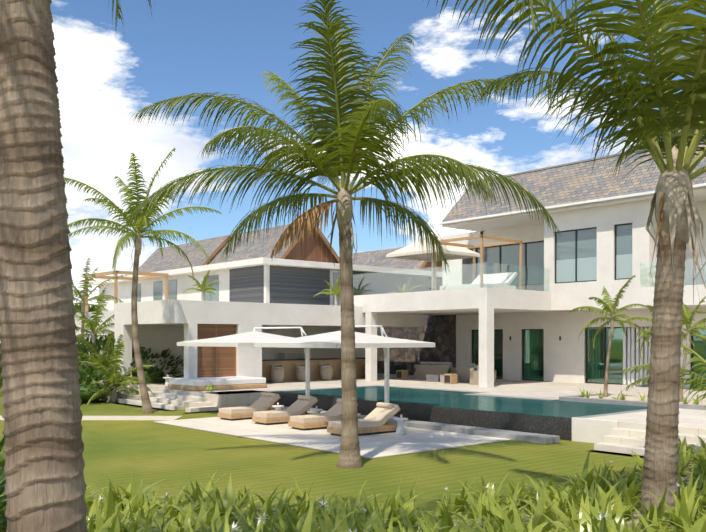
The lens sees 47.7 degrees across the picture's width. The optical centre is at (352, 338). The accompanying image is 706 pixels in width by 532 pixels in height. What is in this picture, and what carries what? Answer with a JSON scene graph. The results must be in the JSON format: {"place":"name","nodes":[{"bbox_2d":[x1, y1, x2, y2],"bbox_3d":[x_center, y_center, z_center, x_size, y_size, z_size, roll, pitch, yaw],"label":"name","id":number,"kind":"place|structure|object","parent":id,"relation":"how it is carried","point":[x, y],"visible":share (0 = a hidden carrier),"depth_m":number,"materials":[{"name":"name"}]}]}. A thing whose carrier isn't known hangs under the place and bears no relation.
{"place":"outdoors","nodes":[
{"label":"outdoors","id":0,"kind":"place"},
{"bbox_2d":[0,416,182,419],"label":"sand path","id":1,"kind":"structure","parent":0,"point":[129,417],"depth_m":26.55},
{"bbox_2d":[206,384,214,390],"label":"coconuts","id":2,"kind":"object","parent":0,"point":[210,388],"visible":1,"depth_m":30.75,"materials":[{"name":"green plant"}]},
{"bbox_2d":[0,382,697,531],"bbox_3d":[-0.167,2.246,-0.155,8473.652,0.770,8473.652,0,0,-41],"label":"ground","id":3,"kind":"structure","parent":0,"point":[148,453],"depth_m":16.58,"materials":[{"name":"green plant"}]},
{"bbox_2d":[0,434,6,530],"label":"shrubs","id":4,"kind":"object","parent":3,"relation":"on","point":[3,518],"visible":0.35,"depth_m":7.21,"materials":[{"name":"green plant"}]},
{"bbox_2d":[74,304,95,312],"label":"tree line","id":5,"kind":"object","parent":3,"relation":"on","point":[90,309],"depth_m":90.25,"materials":[{"name":"green plant"}]},
{"bbox_2d":[0,333,183,401],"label":"garden shrubs","id":6,"kind":"object","parent":3,"relation":"on","point":[153,375],"visible":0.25,"depth_m":35.76,"materials":[{"name":"green plant"}]},
{"bbox_2d":[74,288,114,357],"bbox_3d":[-12.887,0.065,39.943,4.268,5.131,4.090,0,0,-41],"label":"garden palm","id":7,"kind":"object","parent":3,"relation":"on","point":[92,325],"visible":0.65,"depth_m":39.71,"materials":[{"name":"green plant"}]},
{"bbox_2d":[72,257,126,346],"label":"garden palm","id":8,"kind":"object","parent":3,"relation":"on","point":[76,291],"visible":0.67,"depth_m":46.84,"materials":[{"name":"green plant"}]},
{"bbox_2d":[76,331,144,383],"bbox_3d":[-11.128,1.152,35.805,3.092,2.957,3.282,0,0,-41],"label":"garden palm","id":9,"kind":"object","parent":3,"relation":"on","point":[106,352],"visible":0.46,"depth_m":35.59,"materials":[{"name":"green plant"}]},
{"bbox_2d":[78,334,154,405],"bbox_3d":[-9.951,1.430,32.863,3.267,3.208,3.893,0,0,-28],"label":"garden palm","id":10,"kind":"object","parent":3,"relation":"on","point":[116,361],"visible":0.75,"depth_m":32.63,"materials":[{"name":"green plant"}]},
{"bbox_2d":[64,148,221,413],"bbox_3d":[-7.598,-2.062,28.407,5.842,9.484,5.277,0,0,-41],"label":"palm tree","id":11,"kind":"object","parent":3,"relation":"on","point":[137,226],"visible":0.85,"depth_m":28.14,"materials":[{"name":"green"}]},
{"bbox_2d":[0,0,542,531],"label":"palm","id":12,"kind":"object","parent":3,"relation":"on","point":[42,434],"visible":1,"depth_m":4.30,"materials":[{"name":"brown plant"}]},
{"bbox_2d":[123,0,560,468],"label":"palm","id":13,"kind":"object","parent":3,"relation":"on","point":[344,143],"visible":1,"depth_m":16.29,"materials":[{"name":"green plant"}]},
{"bbox_2d":[0,435,705,531],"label":"grass plants","id":14,"kind":"object","parent":3,"relation":"on","point":[602,502],"visible":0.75,"depth_m":9.66,"materials":[{"name":"green plant"}]},
{"bbox_2d":[92,373,705,458],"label":"patio deck","id":15,"kind":"structure","parent":3,"relation":"on","point":[430,428],"depth_m":22.92,"materials":[{"name":"stone"}]},
{"bbox_2d":[163,375,172,387],"bbox_3d":[-7.644,1.760,33.019,0.400,0.540,0.400,0,0,-41],"label":"side table","id":16,"kind":"object","parent":15,"relation":"on","point":[166,381],"visible":0.85,"depth_m":32.91,"materials":[{"name":"white stone"}]},
{"bbox_2d":[168,376,266,390],"bbox_3d":[-5.537,1.821,32.735,3.400,0.420,2.200,0,0,-41],"label":"daybed","id":17,"kind":"object","parent":15,"relation":"on","point":[219,383],"visible":0.94,"depth_m":31.91,"materials":[{"name":"white fabric"}]},
{"bbox_2d":[177,327,317,409],"bbox_3d":[-3.324,1.021,27.233,3.908,2.879,3.817,0,0,-41],"label":"pool umbrella","id":18,"kind":"object","parent":15,"relation":"on","point":[248,339],"visible":0.71,"depth_m":26.63,"materials":[{"name":"white fabric"}]},
{"bbox_2d":[218,392,280,420],"bbox_3d":[-3.356,2.196,26.199,2.066,0.800,0.828,0,0,-41],"label":"sun lounger","id":19,"kind":"object","parent":15,"relation":"on","point":[265,401],"visible":0.81,"depth_m":25.84,"materials":[{"name":"grey fabric"}]},
{"bbox_2d":[270,364,283,382],"bbox_3d":[-3.502,1.615,36.950,0.657,0.832,0.657,0,0,15],"label":"bar stool","id":20,"kind":"object","parent":15,"relation":"on","point":[277,373],"visible":1,"depth_m":36.69,"materials":[{"name":"wicker"}]},
{"bbox_2d":[272,403,283,409],"bbox_3d":[-2.415,2.325,25.743,0.400,0.540,0.400,0,0,-41],"label":"side table","id":21,"kind":"object","parent":15,"relation":"on","point":[277,407],"visible":0.54,"depth_m":25.66,"materials":[{"name":"white stone"}]},
{"bbox_2d":[252,395,317,424],"bbox_3d":[-2.062,2.196,24.859,2.064,0.800,0.823,0,0,-41],"label":"sun lounger","id":22,"kind":"object","parent":15,"relation":"on","point":[302,404],"visible":0.79,"depth_m":24.55,"materials":[{"name":"grey fabric"}]},
{"bbox_2d":[295,364,304,381],"bbox_3d":[-2.420,1.615,37.896,0.657,0.832,0.657,0,0,-7],"label":"bar stool","id":23,"kind":"object","parent":15,"relation":"on","point":[300,372],"visible":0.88,"depth_m":37.62,"materials":[{"name":"wicker"}]},
{"bbox_2d":[310,406,322,413],"bbox_3d":[-1.115,2.325,24.408,0.400,0.540,0.400,0,0,-41],"label":"side table","id":24,"kind":"object","parent":15,"relation":"on","point":[316,411],"visible":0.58,"depth_m":24.31,"materials":[{"name":"white stone"}]},
{"bbox_2d":[262,353,377,381],"bbox_3d":[-2.204,1.355,40.470,9.200,1.350,2.760,0,0,-41],"label":"outdoor kitchen","id":25,"kind":"object","parent":15,"relation":"on","point":[288,361],"visible":0.42,"depth_m":39.09,"materials":[{"name":"brown wood"}]},
{"bbox_2d":[288,398,357,430],"bbox_3d":[-0.822,2.196,23.426,2.050,0.800,0.786,0,0,-37],"label":"sun lounger","id":26,"kind":"object","parent":15,"relation":"on","point":[312,421],"visible":0.56,"depth_m":22.97,"materials":[{"name":"grey fabric"}]},
{"bbox_2d":[319,363,332,380],"bbox_3d":[-1.328,1.615,38.850,0.657,0.832,0.657,0,0,-7],"label":"bar stool","id":27,"kind":"object","parent":15,"relation":"on","point":[326,372],"visible":1,"depth_m":38.59,"materials":[{"name":"wicker"}]},
{"bbox_2d":[254,325,434,418],"bbox_3d":[-0.231,1.021,23.694,3.908,2.879,3.817,0,0,-41],"label":"pool umbrella","id":28,"kind":"object","parent":15,"relation":"on","point":[333,340],"visible":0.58,"depth_m":22.89,"materials":[{"name":"white fabric"}]},
{"bbox_2d":[0,138,705,387],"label":"villa","id":29,"kind":"object","parent":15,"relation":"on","point":[532,329],"visible":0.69,"depth_m":37.02,"materials":[{"name":"paint"}]},
{"bbox_2d":[183,269,219,300],"bbox_3d":[-6.642,-2.204,35.352,1.563,1.668,1.607,0,0,-41],"label":"terrace plant","id":30,"kind":"object","parent":29,"relation":"on","point":[203,287],"visible":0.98,"depth_m":35.29,"materials":[{"name":"green plant"}]},
{"bbox_2d":[313,277,339,304],"bbox_3d":[-0.883,-2.256,39.427,1.794,1.774,1.986,0,0,-41],"label":"terrace plant","id":31,"kind":"object","parent":29,"relation":"on","point":[336,292],"visible":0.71,"depth_m":39.28,"materials":[{"name":"green plant"}]},
{"bbox_2d":[387,276,421,293],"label":"terrace plant","id":32,"kind":"object","parent":29,"relation":"on","point":[402,290],"depth_m":41.56,"materials":[{"name":"green plant"}]},
{"bbox_2d":[386,231,479,290],"bbox_3d":[3.727,-3.454,37.179,3.118,3.070,3.118,0,0,-41],"label":"patio umbrella","id":33,"kind":"object","parent":29,"relation":"on","point":[410,252],"visible":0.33,"depth_m":36.90,"materials":[{"name":"white fabric"}]},
{"bbox_2d":[433,235,521,290],"bbox_3d":[5.601,-3.155,35.763,2.859,2.470,2.800,0,0,-41],"label":"pergola daybed","id":34,"kind":"object","parent":29,"relation":"on","point":[481,246],"visible":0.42,"depth_m":35.59,"materials":[{"name":"white fabric"}]},
{"bbox_2d":[327,402,400,435],"bbox_3d":[0.342,2.196,21.936,2.050,0.800,0.786,0,0,-38],"label":"sun lounger","id":35,"kind":"object","parent":15,"relation":"on","point":[378,418],"visible":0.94,"depth_m":21.86,"materials":[{"name":"grey fabric"}]},
{"bbox_2d":[394,415,407,434],"bbox_3d":[1.300,2.325,21.645,0.400,0.540,0.400,0,0,-41],"label":"side table","id":36,"kind":"object","parent":15,"relation":"on","point":[400,429],"visible":1,"depth_m":21.55,"materials":[{"name":"white stone"}]},
{"bbox_2d":[396,370,459,383],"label":"terrace tables","id":37,"kind":"object","parent":15,"relation":"on","point":[443,378],"visible":1,"depth_m":37.54,"materials":[{"name":"brown wood"}]},
{"bbox_2d":[414,361,455,378],"bbox_3d":[4.222,1.591,39.804,0.950,0.879,2.460,0,0,-41],"label":"terrace sofa","id":38,"kind":"object","parent":15,"relation":"on","point":[422,370],"visible":0.79,"depth_m":39.53,"materials":[{"name":"fabric"}]},
{"bbox_2d":[274,386,646,417],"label":"pool water","id":39,"kind":"structure","parent":15,"relation":"on","point":[461,400],"depth_m":25.59,"materials":[{"name":"teal liquid"}]},
{"bbox_2d":[456,363,475,382],"bbox_3d":[5.481,1.591,37.451,1.060,0.879,0.950,0,0,29],"label":"terrace armchair","id":40,"kind":"object","parent":15,"relation":"on","point":[463,371],"visible":0.56,"depth_m":37.13,"materials":[{"name":"fabric"}]},
{"bbox_2d":[470,365,495,384],"bbox_3d":[5.772,1.587,35.447,0.950,0.887,1.000,0,0,24],"label":"terrace armchair","id":41,"kind":"object","parent":15,"relation":"on","point":[474,376],"visible":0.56,"depth_m":35.13,"materials":[{"name":"fabric"}]},
{"bbox_2d":[570,275,649,396],"bbox_3d":[8.541,-0.024,26.712,2.604,4.109,2.360,0,0,20],"label":"planter palm","id":42,"kind":"object","parent":15,"relation":"on","point":[609,306],"visible":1,"depth_m":26.67,"materials":[{"name":"green plant"}]},
{"bbox_2d":[578,388,705,404],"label":"plants","id":43,"kind":"object","parent":15,"relation":"on","point":[622,396],"visible":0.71,"depth_m":25.19,"materials":[{"name":"green plant"}]},
{"bbox_2d":[624,305,705,360],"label":"planter palm","id":44,"kind":"object","parent":15,"relation":"on","point":[650,320],"visible":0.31,"depth_m":25.74,"materials":[{"name":"green plant"}]},
{"bbox_2d":[651,296,705,401],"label":"planter palm","id":45,"kind":"object","parent":15,"relation":"on","point":[687,321],"visible":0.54,"depth_m":24.49,"materials":[{"name":"green plant"}]},
{"bbox_2d":[423,0,705,528],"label":"palm","id":46,"kind":"object","parent":3,"relation":"on","point":[673,203],"visible":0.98,"depth_m":9.23,"materials":[{"name":"green plant"}]},
{"bbox_2d":[621,330,705,412],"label":"young palm","id":47,"kind":"object","parent":3,"relation":"on","point":[697,381],"visible":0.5,"depth_m":15.96,"materials":[{"name":"green plant"}]},
{"bbox_2d":[50,0,705,306],"label":"sky","id":48,"kind":"structure","parent":0,"point":[106,75],"materials":[{"name":"blue"}]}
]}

